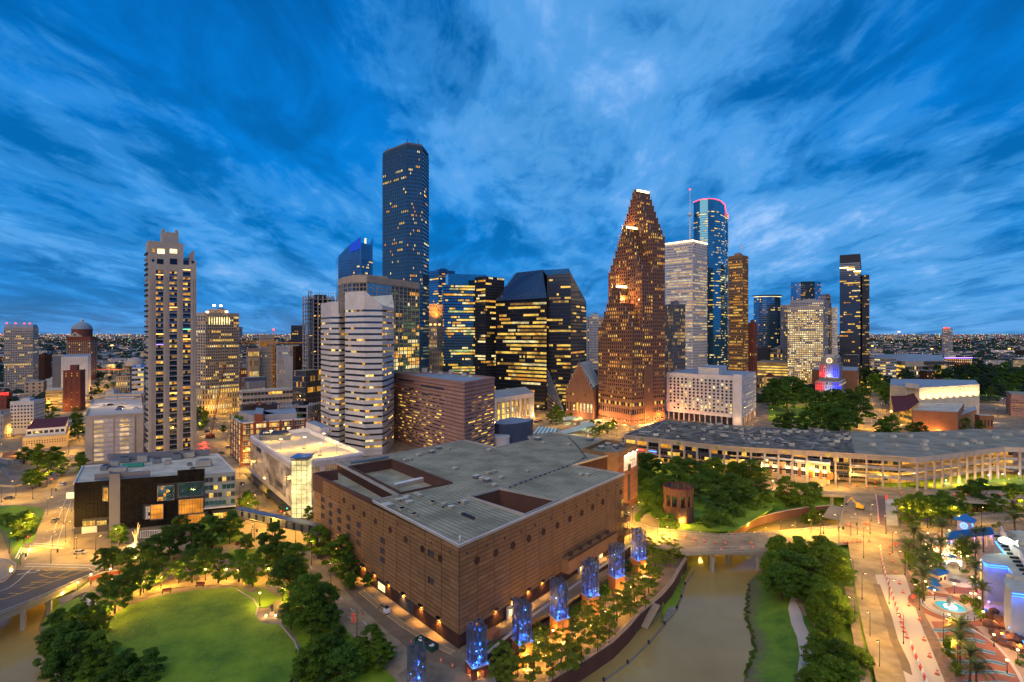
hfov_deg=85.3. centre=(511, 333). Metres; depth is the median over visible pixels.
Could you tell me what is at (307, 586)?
tree
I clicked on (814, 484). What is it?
tree
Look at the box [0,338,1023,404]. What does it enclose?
distant tree cover
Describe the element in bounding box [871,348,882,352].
distant building
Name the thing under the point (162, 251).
window
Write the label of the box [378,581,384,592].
doorway
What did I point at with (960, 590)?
plaza
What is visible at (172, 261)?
window
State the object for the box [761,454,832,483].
street building
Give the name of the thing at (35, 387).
old building
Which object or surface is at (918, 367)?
window
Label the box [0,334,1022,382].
distant city lights
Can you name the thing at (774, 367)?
lit garage
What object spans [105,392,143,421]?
building
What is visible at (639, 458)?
tree
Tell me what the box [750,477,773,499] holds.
tree
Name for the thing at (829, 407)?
tree
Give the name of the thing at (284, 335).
terrain
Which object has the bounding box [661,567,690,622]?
bank planting
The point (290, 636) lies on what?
path
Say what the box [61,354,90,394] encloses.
blank tower
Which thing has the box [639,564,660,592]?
tree
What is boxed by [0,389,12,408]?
warehouse
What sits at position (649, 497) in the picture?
tree
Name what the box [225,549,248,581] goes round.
tree
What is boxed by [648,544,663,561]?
tree
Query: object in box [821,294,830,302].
grey tower
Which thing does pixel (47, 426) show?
attic storey
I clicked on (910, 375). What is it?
tree
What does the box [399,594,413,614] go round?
loading door
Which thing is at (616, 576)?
light tower
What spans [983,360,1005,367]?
distant building
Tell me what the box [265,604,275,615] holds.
statue
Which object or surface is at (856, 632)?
sidewalk
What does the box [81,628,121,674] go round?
tree
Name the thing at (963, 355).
distant building
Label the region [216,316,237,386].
window
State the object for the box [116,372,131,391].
classical building
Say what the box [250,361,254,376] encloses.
window
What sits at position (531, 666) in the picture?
tree
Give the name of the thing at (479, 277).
window
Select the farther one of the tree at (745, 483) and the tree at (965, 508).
the tree at (745, 483)
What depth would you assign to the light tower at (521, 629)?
166.64 m
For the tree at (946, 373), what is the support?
on the park ground at (949, 378)
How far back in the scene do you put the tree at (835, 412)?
508.92 m
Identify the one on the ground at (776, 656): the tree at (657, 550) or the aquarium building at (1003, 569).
the aquarium building at (1003, 569)
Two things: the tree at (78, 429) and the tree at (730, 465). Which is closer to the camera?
the tree at (730, 465)
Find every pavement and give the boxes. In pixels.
[0,384,1023,458]
[398,648,495,681]
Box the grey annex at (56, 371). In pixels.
[52,356,60,387]
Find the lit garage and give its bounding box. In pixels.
[757,359,787,376]
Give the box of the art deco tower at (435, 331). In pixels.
[429,304,441,350]
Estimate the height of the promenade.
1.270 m
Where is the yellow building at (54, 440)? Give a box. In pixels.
[23,419,71,449]
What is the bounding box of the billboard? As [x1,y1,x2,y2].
[624,451,635,470]
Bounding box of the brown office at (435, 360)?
[429,348,442,371]
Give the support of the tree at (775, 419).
on the city pavement at (1004, 419)
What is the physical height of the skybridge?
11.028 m
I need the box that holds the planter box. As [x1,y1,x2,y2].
[487,626,499,640]
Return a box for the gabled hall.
[566,361,598,419]
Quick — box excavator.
[845,497,864,510]
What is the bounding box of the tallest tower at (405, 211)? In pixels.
[382,139,428,371]
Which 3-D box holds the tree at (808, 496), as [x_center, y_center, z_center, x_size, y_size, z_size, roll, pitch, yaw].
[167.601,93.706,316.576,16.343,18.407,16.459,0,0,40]
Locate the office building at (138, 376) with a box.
[132,363,145,392]
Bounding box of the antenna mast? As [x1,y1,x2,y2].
[688,189,691,239]
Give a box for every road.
[0,491,52,506]
[15,537,268,570]
[32,426,84,543]
[79,362,113,425]
[97,369,121,373]
[210,437,304,545]
[294,543,406,681]
[602,412,667,439]
[626,513,1023,554]
[752,477,1023,505]
[840,495,898,527]
[848,540,907,681]
[851,387,896,432]
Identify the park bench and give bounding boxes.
[162,587,171,593]
[195,582,204,586]
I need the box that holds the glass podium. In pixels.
[293,369,320,402]
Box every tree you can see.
[0,512,12,526]
[6,510,41,538]
[6,525,26,540]
[14,446,31,463]
[19,469,42,487]
[24,450,57,485]
[28,443,44,459]
[32,641,63,666]
[33,608,78,643]
[35,633,62,651]
[36,452,63,474]
[37,649,77,681]
[44,630,102,681]
[45,403,60,417]
[46,446,66,461]
[53,457,70,475]
[53,621,77,650]
[55,604,95,633]
[67,412,82,425]
[69,422,84,438]
[70,454,90,470]
[71,407,81,413]
[71,620,102,643]
[73,657,101,681]
[74,414,84,427]
[75,592,101,608]
[79,605,102,620]
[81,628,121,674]
[82,629,93,648]
[83,608,113,629]
[90,548,115,570]
[91,659,128,681]
[94,601,114,621]
[96,572,113,592]
[96,574,136,613]
[100,546,120,568]
[105,523,129,545]
[105,647,140,681]
[111,546,141,569]
[120,568,139,592]
[121,646,167,681]
[124,560,159,595]
[132,542,147,561]
[135,534,166,561]
[140,550,155,571]
[146,556,174,585]
[152,524,188,557]
[169,559,185,579]
[170,515,190,533]
[174,548,207,582]
[176,522,203,549]
[190,532,216,553]
[192,514,229,547]
[195,547,214,565]
[196,406,203,414]
[196,413,202,422]
[197,423,204,428]
[198,416,210,426]
[202,547,233,582]
[213,511,244,543]
[224,509,241,528]
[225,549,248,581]
[236,490,260,508]
[238,563,257,584]
[239,533,253,549]
[239,553,265,586]
[253,544,281,571]
[255,521,286,546]
[265,537,283,559]
[265,553,307,596]
[275,598,303,628]
[276,541,297,558]
[281,573,326,629]
[283,542,308,576]
[285,579,302,600]
[290,662,311,681]
[292,635,330,681]
[297,603,328,637]
[303,505,313,520]
[303,524,331,558]
[303,525,317,543]
[310,659,339,681]
[312,573,328,592]
[313,581,340,613]
[318,632,344,666]
[321,534,355,571]
[321,602,343,629]
[322,529,335,548]
[324,641,365,681]
[330,624,350,645]
[335,554,361,582]
[342,571,358,589]
[353,624,386,662]
[357,643,378,672]
[361,573,372,586]
[368,637,396,670]
[383,642,396,659]
[486,656,504,681]
[490,639,515,681]
[494,643,509,661]
[500,654,520,681]
[507,640,528,674]
[522,650,542,681]
[532,627,544,653]
[533,621,548,637]
[535,631,560,666]
[543,651,560,681]
[546,411,554,423]
[548,405,562,424]
[549,628,572,662]
[558,410,566,421]
[559,644,579,677]
[564,622,585,652]
[566,608,579,625]
[571,635,589,665]
[574,604,599,638]
[580,595,601,619]
[586,621,606,650]
[589,427,597,436]
[592,606,608,630]
[595,426,603,436]
[596,594,613,615]
[598,610,619,640]
[599,582,611,596]
[601,421,613,433]
[607,589,629,621]
[610,419,617,428]
[614,582,633,606]
[621,589,640,617]
[622,560,632,571]
[623,571,642,600]
[632,562,645,584]
[635,579,656,607]
[636,490,655,505]
[638,452,649,465]
[638,453,662,477]
[638,468,652,480]
[638,478,659,493]
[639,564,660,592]
[643,543,653,560]
[644,553,663,577]
[646,537,655,549]
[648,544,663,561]
[650,495,669,510]
[650,507,662,519]
[651,488,662,497]
[654,474,671,488]
[654,548,667,564]
[657,463,690,483]
[658,513,681,531]
[658,534,670,552]
[664,549,676,567]
[668,456,682,464]
[668,539,683,558]
[677,473,698,484]
[679,457,703,475]
[687,473,715,501]
[693,515,716,534]
[695,505,738,534]
[700,463,714,476]
[703,456,726,471]
[703,468,721,484]
[704,489,732,507]
[717,472,742,494]
[722,501,746,518]
[725,461,745,472]
[727,477,760,499]
[727,488,746,504]
[736,466,754,478]
[737,493,767,510]
[739,459,761,477]
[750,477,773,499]
[755,558,802,600]
[756,467,770,481]
[758,385,775,403]
[759,550,787,577]
[760,493,775,502]
[763,388,780,408]
[765,377,780,385]
[765,534,792,550]
[767,378,792,401]
[771,413,789,427]
[774,385,800,411]
[774,476,799,506]
[774,485,785,498]
[776,549,798,573]
[778,411,803,428]
[783,375,803,399]
[787,535,808,557]
[788,567,811,599]
[790,482,822,507]
[791,380,813,401]
[791,553,833,580]
[793,670,813,681]
[795,386,813,406]
[797,410,822,429]
[799,641,831,664]
[799,661,820,681]
[800,513,811,523]
[802,403,814,413]
[802,594,826,628]
[803,574,836,595]
[805,630,836,656]
[806,390,825,403]
[806,535,829,548]
[806,544,832,558]
[807,481,823,498]
[807,507,823,524]
[807,582,851,611]
[810,667,845,681]
[812,608,844,638]
[813,404,827,420]
[814,554,859,585]
[817,390,834,405]
[818,654,853,681]
[819,402,839,421]
[819,415,837,430]
[819,509,827,518]
[821,541,849,560]
[821,637,856,659]
[822,595,857,624]
[827,408,857,431]
[828,388,843,402]
[834,660,869,681]
[836,401,861,429]
[838,392,876,427]
[838,644,875,672]
[839,388,855,402]
[854,382,870,393]
[857,387,872,401]
[860,367,868,380]
[861,369,869,383]
[861,652,875,665]
[864,374,876,390]
[870,374,886,392]
[871,369,883,376]
[872,418,889,431]
[875,385,889,401]
[877,382,889,393]
[877,414,902,432]
[879,393,889,403]
[883,375,893,386]
[891,493,923,523]
[892,534,925,569]
[897,367,909,378]
[900,522,925,547]
[901,370,917,378]
[901,509,923,526]
[901,551,918,569]
[904,422,919,432]
[904,491,935,518]
[908,560,942,600]
[909,550,939,582]
[911,531,930,545]
[914,421,928,431]
[914,584,927,596]
[919,543,934,555]
[920,543,933,561]
[922,503,944,524]
[923,494,954,520]
[923,536,938,546]
[925,534,952,566]
[928,516,955,547]
[928,552,945,569]
[933,364,943,378]
[933,490,955,507]
[939,498,964,522]
[941,368,953,379]
[941,641,954,656]
[942,612,978,654]
[942,624,978,662]
[949,661,963,676]
[950,538,973,561]
[952,364,959,373]
[952,532,978,561]
[954,492,967,503]
[954,639,989,681]
[955,654,998,681]
[956,477,1000,511]
[956,502,977,516]
[957,363,974,377]
[958,370,971,379]
[959,373,969,379]
[959,418,971,429]
[959,594,968,604]
[962,368,973,379]
[963,555,981,591]
[966,365,977,374]
[966,525,983,553]
[966,541,985,557]
[966,574,981,598]
[967,577,994,609]
[969,364,980,379]
[971,358,983,372]
[971,597,981,608]
[974,420,985,428]
[974,608,985,618]
[975,374,990,387]
[976,364,993,378]
[979,384,986,395]
[979,525,990,552]
[983,386,997,395]
[984,497,1005,514]
[991,382,1005,397]
[996,362,1009,372]
[998,483,1023,512]
[1002,508,1023,529]
[1003,372,1023,388]
[1005,382,1014,390]
[1014,370,1023,382]
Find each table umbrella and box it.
[926,586,938,593]
[929,582,941,586]
[945,554,956,557]
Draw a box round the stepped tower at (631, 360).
[598,189,664,424]
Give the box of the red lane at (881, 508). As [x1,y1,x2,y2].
[876,495,885,524]
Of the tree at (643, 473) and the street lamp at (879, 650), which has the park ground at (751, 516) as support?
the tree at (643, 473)
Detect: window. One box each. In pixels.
[4,331,26,390]
[67,341,96,374]
[117,376,130,390]
[132,369,134,390]
[157,248,164,253]
[157,259,162,263]
[161,271,162,443]
[170,258,176,264]
[183,260,188,264]
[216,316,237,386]
[233,388,235,411]
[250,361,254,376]
[258,390,292,408]
[262,338,269,386]
[291,326,301,345]
[295,371,302,400]
[321,318,323,421]
[341,283,418,371]
[345,310,393,446]
[383,149,428,371]
[429,270,454,303]
[430,305,440,350]
[436,353,440,368]
[451,285,474,373]
[475,277,503,389]
[496,303,524,389]
[547,275,567,404]
[586,317,600,369]
[599,192,663,394]
[628,474,629,500]
[667,306,682,370]
[668,244,706,367]
[695,211,727,364]
[730,258,745,370]
[748,331,752,368]
[754,299,778,346]
[771,349,781,359]
[783,305,789,359]
[788,310,807,378]
[791,284,819,299]
[792,303,829,356]
[840,262,860,361]
[844,356,858,365]
[861,275,865,377]
[875,359,895,384]
[907,366,944,378]
[943,331,950,346]
[947,359,971,365]
[984,452,1012,469]
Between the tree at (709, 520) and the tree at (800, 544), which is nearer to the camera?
the tree at (800, 544)
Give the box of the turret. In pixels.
[953,514,976,529]
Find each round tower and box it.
[753,294,781,347]
[790,281,820,300]
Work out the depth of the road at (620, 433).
537.97 m
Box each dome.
[68,319,92,336]
[125,357,144,365]
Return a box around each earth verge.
[854,593,875,681]
[873,584,911,674]
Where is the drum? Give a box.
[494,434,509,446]
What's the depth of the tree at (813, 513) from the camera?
302.87 m
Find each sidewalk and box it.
[344,580,460,667]
[845,586,871,681]
[885,499,897,525]
[893,538,960,681]
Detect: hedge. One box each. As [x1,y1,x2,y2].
[493,573,626,670]
[634,506,652,521]
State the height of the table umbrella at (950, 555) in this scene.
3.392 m
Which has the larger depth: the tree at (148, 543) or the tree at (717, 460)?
the tree at (717, 460)
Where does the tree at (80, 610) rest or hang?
on the ground at (776, 656)
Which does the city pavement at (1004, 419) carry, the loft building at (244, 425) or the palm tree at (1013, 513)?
the loft building at (244, 425)
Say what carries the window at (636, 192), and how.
in the stepped tower at (631, 360)
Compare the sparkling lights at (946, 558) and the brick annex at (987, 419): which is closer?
the sparkling lights at (946, 558)
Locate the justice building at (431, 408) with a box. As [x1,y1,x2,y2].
[394,368,494,447]
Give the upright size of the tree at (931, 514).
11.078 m
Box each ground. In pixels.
[0,459,1023,681]
[200,520,240,547]
[637,462,774,531]
[768,405,860,429]
[776,381,862,404]
[910,473,1023,489]
[945,373,1021,397]
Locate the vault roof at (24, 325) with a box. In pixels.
[4,323,37,327]
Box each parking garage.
[46,387,62,408]
[85,393,143,463]
[1006,390,1023,416]
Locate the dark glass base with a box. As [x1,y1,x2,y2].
[843,354,859,384]
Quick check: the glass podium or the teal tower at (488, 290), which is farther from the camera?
the teal tower at (488, 290)
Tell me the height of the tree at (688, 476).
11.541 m
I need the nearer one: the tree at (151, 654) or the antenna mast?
the tree at (151, 654)
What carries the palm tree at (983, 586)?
on the ground at (776, 656)
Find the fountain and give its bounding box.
[933,594,968,614]
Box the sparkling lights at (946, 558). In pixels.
[926,540,961,564]
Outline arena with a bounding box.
[870,354,954,379]
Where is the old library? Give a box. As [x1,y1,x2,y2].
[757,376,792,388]
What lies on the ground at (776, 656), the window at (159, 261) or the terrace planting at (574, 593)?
the terrace planting at (574, 593)
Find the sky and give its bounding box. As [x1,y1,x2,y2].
[0,0,1023,333]
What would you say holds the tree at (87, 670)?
on the ground at (776, 656)
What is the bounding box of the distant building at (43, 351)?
[39,350,48,353]
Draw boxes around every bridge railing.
[0,558,16,582]
[0,569,102,614]
[629,519,841,536]
[646,540,762,552]
[770,489,869,493]
[840,493,845,525]
[892,486,1014,493]
[895,496,1013,501]
[901,511,1023,526]
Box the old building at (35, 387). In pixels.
[24,379,46,395]
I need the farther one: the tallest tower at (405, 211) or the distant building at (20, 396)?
the distant building at (20, 396)
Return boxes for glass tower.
[336,237,372,295]
[429,268,454,303]
[728,253,747,370]
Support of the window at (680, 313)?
in the ribbed tower at (674, 335)
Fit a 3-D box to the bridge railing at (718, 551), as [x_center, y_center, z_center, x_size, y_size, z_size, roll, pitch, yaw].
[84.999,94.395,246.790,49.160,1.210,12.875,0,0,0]
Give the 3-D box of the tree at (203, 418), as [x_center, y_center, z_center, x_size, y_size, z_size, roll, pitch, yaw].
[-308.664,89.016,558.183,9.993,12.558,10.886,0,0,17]
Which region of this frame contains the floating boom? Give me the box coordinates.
[602,570,694,681]
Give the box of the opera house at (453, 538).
[313,432,638,648]
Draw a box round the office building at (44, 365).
[39,352,50,379]
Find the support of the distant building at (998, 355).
on the terrain at (284, 335)
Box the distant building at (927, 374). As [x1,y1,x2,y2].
[920,369,935,378]
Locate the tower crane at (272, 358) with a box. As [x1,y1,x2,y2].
[239,329,301,387]
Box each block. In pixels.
[240,368,246,389]
[241,376,266,389]
[245,380,264,388]
[248,358,258,376]
[276,357,284,387]
[494,417,532,443]
[667,365,755,425]
[757,345,770,360]
[770,346,781,359]
[788,305,823,384]
[790,299,830,356]
[812,366,858,391]
[944,358,971,366]
[990,350,1013,352]
[1012,360,1023,366]
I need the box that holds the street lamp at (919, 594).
[913,583,919,609]
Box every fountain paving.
[908,592,991,625]
[920,596,981,620]
[922,597,979,619]
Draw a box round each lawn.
[57,598,83,619]
[104,587,298,681]
[229,548,264,558]
[238,583,279,606]
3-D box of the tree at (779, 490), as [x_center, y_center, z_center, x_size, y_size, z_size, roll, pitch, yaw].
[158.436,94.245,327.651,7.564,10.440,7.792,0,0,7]
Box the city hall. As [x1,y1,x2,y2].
[815,354,845,394]
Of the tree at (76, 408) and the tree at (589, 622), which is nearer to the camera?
the tree at (589, 622)
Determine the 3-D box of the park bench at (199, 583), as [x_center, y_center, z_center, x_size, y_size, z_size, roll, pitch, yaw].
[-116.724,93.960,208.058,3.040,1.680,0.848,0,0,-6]
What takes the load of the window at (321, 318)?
in the office tower at (333, 366)
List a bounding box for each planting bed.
[96,557,251,602]
[280,571,396,681]
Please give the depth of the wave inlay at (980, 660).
160.84 m
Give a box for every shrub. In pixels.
[909,578,918,584]
[1015,660,1023,666]
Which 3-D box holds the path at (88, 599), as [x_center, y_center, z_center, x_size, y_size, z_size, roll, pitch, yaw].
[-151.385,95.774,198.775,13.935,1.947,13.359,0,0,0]
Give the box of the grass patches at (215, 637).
[116,589,295,681]
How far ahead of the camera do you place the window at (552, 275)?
686.90 m
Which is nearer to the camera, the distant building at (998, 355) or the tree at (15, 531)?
the tree at (15, 531)
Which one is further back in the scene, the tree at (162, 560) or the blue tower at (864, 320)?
the blue tower at (864, 320)
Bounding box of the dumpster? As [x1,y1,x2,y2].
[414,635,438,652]
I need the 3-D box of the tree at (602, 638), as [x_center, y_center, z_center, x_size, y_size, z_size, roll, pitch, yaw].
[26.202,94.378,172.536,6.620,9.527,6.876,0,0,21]
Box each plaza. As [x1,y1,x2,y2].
[908,532,1023,679]
[931,621,1019,681]
[944,586,981,593]
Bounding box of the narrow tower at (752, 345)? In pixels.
[748,319,756,392]
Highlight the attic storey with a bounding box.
[26,417,68,436]
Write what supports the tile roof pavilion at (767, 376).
on the city pavement at (1004, 419)
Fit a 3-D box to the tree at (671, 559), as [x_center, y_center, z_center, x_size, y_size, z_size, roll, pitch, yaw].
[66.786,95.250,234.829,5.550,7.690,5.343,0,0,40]
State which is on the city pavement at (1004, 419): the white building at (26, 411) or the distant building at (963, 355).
the white building at (26, 411)
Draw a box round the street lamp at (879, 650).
[876,639,879,666]
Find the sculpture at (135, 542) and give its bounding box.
[132,525,139,544]
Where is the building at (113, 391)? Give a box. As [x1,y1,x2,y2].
[106,388,119,396]
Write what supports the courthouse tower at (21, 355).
on the city pavement at (1004, 419)
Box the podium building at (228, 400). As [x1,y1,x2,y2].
[196,386,239,415]
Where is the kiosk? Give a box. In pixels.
[927,568,949,582]
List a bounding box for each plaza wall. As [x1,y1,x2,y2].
[0,454,22,464]
[0,484,23,486]
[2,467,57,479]
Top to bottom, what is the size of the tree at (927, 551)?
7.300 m
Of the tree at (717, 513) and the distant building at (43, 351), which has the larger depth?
the distant building at (43, 351)
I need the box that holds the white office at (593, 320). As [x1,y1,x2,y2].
[586,313,603,369]
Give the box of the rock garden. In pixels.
[982,607,1023,652]
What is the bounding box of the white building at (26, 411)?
[10,396,44,433]
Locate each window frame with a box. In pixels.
[83,481,225,526]
[230,415,305,465]
[669,377,731,413]
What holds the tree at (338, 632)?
on the ground at (776, 656)
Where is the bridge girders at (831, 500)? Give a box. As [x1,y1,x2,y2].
[800,494,1003,513]
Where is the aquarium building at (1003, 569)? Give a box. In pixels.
[982,526,1023,642]
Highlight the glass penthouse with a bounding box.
[446,274,485,284]
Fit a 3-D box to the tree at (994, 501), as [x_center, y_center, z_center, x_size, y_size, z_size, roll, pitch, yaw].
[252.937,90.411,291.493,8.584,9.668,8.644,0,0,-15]
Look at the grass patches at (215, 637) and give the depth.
175.15 m
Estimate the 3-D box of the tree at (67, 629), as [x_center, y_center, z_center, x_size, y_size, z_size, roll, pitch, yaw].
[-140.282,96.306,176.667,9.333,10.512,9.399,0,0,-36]
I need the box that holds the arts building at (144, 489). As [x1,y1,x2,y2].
[73,449,235,533]
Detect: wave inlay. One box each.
[933,629,973,632]
[951,659,1004,663]
[951,660,1004,664]
[962,670,1014,674]
[962,671,1014,675]
[962,672,1014,676]
[963,679,1008,681]
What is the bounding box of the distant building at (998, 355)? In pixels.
[995,353,1013,356]
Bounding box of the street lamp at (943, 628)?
[943,616,948,645]
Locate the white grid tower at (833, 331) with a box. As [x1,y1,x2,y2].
[830,307,837,356]
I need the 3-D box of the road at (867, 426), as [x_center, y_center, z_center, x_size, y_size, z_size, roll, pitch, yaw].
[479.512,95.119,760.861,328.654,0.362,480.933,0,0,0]
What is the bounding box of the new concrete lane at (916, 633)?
[875,575,944,681]
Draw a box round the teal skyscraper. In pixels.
[693,198,727,369]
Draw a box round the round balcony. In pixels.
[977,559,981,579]
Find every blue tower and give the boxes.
[840,254,860,375]
[860,275,869,377]
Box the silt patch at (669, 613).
[663,607,675,620]
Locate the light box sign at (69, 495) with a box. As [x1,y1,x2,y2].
[66,492,73,498]
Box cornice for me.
[599,394,663,399]
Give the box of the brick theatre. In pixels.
[890,402,976,431]
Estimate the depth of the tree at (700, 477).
311.10 m
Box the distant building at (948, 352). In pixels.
[938,350,953,354]
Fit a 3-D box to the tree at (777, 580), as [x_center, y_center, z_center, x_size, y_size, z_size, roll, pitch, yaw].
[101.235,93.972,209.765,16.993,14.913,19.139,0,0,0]
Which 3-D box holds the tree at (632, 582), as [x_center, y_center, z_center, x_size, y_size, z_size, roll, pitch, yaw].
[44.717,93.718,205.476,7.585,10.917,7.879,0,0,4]
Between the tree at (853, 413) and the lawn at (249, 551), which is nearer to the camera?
the lawn at (249, 551)
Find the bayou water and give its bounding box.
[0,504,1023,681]
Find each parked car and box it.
[3,496,15,499]
[73,549,87,554]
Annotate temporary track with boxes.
[359,590,455,654]
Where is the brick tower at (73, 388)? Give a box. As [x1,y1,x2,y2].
[63,369,84,411]
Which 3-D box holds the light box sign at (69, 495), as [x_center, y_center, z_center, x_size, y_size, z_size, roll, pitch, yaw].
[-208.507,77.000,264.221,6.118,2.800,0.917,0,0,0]
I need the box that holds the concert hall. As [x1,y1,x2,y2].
[494,387,533,422]
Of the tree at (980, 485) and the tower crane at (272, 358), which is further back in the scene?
the tower crane at (272, 358)
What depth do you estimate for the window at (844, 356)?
1008.01 m
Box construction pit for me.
[240,401,277,410]
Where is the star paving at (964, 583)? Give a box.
[944,575,971,586]
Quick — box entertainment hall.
[623,420,1023,490]
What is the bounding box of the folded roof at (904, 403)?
[891,393,918,427]
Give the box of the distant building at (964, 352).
[962,351,974,353]
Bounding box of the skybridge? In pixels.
[234,507,321,546]
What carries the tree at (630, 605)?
on the promenade
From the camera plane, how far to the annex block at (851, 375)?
908.64 m
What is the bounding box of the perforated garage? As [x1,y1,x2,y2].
[244,421,362,517]
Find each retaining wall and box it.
[88,563,134,581]
[486,545,630,662]
[545,556,687,681]
[728,505,831,534]
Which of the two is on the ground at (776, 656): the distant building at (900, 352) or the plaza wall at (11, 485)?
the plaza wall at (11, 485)
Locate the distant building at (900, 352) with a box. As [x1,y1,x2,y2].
[894,350,907,353]
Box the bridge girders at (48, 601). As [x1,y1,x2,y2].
[0,571,82,630]
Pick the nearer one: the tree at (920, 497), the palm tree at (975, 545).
the palm tree at (975, 545)
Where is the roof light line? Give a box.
[665,240,706,243]
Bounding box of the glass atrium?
[547,370,565,411]
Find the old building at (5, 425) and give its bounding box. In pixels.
[0,410,10,438]
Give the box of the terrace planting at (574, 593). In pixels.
[461,568,610,653]
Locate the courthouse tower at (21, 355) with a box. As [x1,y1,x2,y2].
[4,327,38,390]
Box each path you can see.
[80,593,95,604]
[104,580,259,620]
[236,588,257,614]
[279,623,298,681]
[788,596,810,681]
[795,600,826,631]
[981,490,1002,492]
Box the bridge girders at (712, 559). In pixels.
[672,553,764,572]
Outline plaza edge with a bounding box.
[971,629,1023,681]
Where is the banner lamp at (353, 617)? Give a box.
[351,610,363,622]
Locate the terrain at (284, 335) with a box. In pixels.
[0,334,1023,467]
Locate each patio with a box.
[57,581,98,604]
[69,531,140,548]
[256,601,284,623]
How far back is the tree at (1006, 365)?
1158.91 m
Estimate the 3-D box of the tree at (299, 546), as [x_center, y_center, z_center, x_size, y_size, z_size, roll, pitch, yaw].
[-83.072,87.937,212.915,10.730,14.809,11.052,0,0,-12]
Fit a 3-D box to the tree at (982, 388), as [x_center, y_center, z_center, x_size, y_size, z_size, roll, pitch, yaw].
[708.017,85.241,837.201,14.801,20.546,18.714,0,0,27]
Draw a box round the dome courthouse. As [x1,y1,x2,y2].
[66,336,96,379]
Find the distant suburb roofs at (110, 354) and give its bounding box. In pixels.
[0,336,1023,367]
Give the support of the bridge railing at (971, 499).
on the ground at (776, 656)
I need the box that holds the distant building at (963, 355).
[956,355,971,356]
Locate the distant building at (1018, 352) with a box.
[1015,350,1023,354]
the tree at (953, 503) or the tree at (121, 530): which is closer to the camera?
the tree at (121, 530)
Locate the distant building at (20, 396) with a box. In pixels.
[13,393,28,399]
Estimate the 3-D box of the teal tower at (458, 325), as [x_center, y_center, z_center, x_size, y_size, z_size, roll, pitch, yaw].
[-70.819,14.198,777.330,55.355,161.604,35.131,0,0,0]
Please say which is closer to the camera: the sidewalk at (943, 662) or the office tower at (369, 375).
the sidewalk at (943, 662)
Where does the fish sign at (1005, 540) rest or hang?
on the aquarium building at (1003, 569)
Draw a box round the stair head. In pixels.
[70,364,78,369]
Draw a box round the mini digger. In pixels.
[378,604,389,614]
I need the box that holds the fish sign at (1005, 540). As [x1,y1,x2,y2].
[998,537,1018,546]
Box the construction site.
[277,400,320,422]
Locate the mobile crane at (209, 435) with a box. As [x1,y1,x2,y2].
[206,366,224,437]
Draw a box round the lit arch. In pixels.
[942,559,964,570]
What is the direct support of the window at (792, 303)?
in the brown grid block at (825, 304)
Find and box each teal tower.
[442,285,474,374]
[475,276,503,389]
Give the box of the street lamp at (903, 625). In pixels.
[896,613,903,643]
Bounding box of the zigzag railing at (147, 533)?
[138,530,161,537]
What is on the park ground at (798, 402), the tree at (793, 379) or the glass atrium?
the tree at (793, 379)
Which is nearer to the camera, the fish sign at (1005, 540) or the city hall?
the fish sign at (1005, 540)
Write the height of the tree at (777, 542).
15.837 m
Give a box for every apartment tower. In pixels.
[144,229,195,451]
[196,305,238,388]
[239,327,242,389]
[942,327,952,350]
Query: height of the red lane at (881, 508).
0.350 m
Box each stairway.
[641,603,659,628]
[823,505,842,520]
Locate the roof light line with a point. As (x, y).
(686, 241)
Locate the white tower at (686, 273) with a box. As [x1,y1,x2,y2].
[665,240,706,368]
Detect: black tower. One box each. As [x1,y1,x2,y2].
[496,270,546,410]
[543,268,585,406]
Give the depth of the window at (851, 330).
1159.08 m
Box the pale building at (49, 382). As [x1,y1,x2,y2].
[46,377,51,387]
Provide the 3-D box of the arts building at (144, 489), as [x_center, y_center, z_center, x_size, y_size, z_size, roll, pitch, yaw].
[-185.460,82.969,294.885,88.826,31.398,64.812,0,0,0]
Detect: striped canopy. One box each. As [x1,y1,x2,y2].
[534,426,558,433]
[557,416,584,421]
[559,425,587,433]
[581,421,594,430]
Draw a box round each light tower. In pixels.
[407,640,426,681]
[465,616,488,680]
[511,596,532,665]
[549,576,569,640]
[581,556,599,614]
[607,541,625,594]
[630,527,646,576]
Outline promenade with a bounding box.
[493,553,683,681]
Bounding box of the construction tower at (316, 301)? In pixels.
[302,290,337,369]
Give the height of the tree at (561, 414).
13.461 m
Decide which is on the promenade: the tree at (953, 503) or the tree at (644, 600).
the tree at (644, 600)
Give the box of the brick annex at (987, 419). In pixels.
[975,414,993,428]
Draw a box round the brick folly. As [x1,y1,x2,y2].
[663,482,693,523]
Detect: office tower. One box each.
[321,302,344,443]
[345,291,393,455]
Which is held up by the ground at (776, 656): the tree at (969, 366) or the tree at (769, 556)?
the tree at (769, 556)
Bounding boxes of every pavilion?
[2,451,21,464]
[763,373,776,386]
[944,527,994,551]
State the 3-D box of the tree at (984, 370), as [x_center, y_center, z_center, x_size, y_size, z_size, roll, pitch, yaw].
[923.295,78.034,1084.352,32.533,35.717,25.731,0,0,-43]
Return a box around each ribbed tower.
[665,300,685,399]
[780,305,789,359]
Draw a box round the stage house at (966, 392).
[890,379,978,420]
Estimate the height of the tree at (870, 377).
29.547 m
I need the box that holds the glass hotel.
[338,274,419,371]
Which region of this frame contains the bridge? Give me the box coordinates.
[0,563,100,617]
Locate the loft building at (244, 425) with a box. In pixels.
[230,408,305,465]

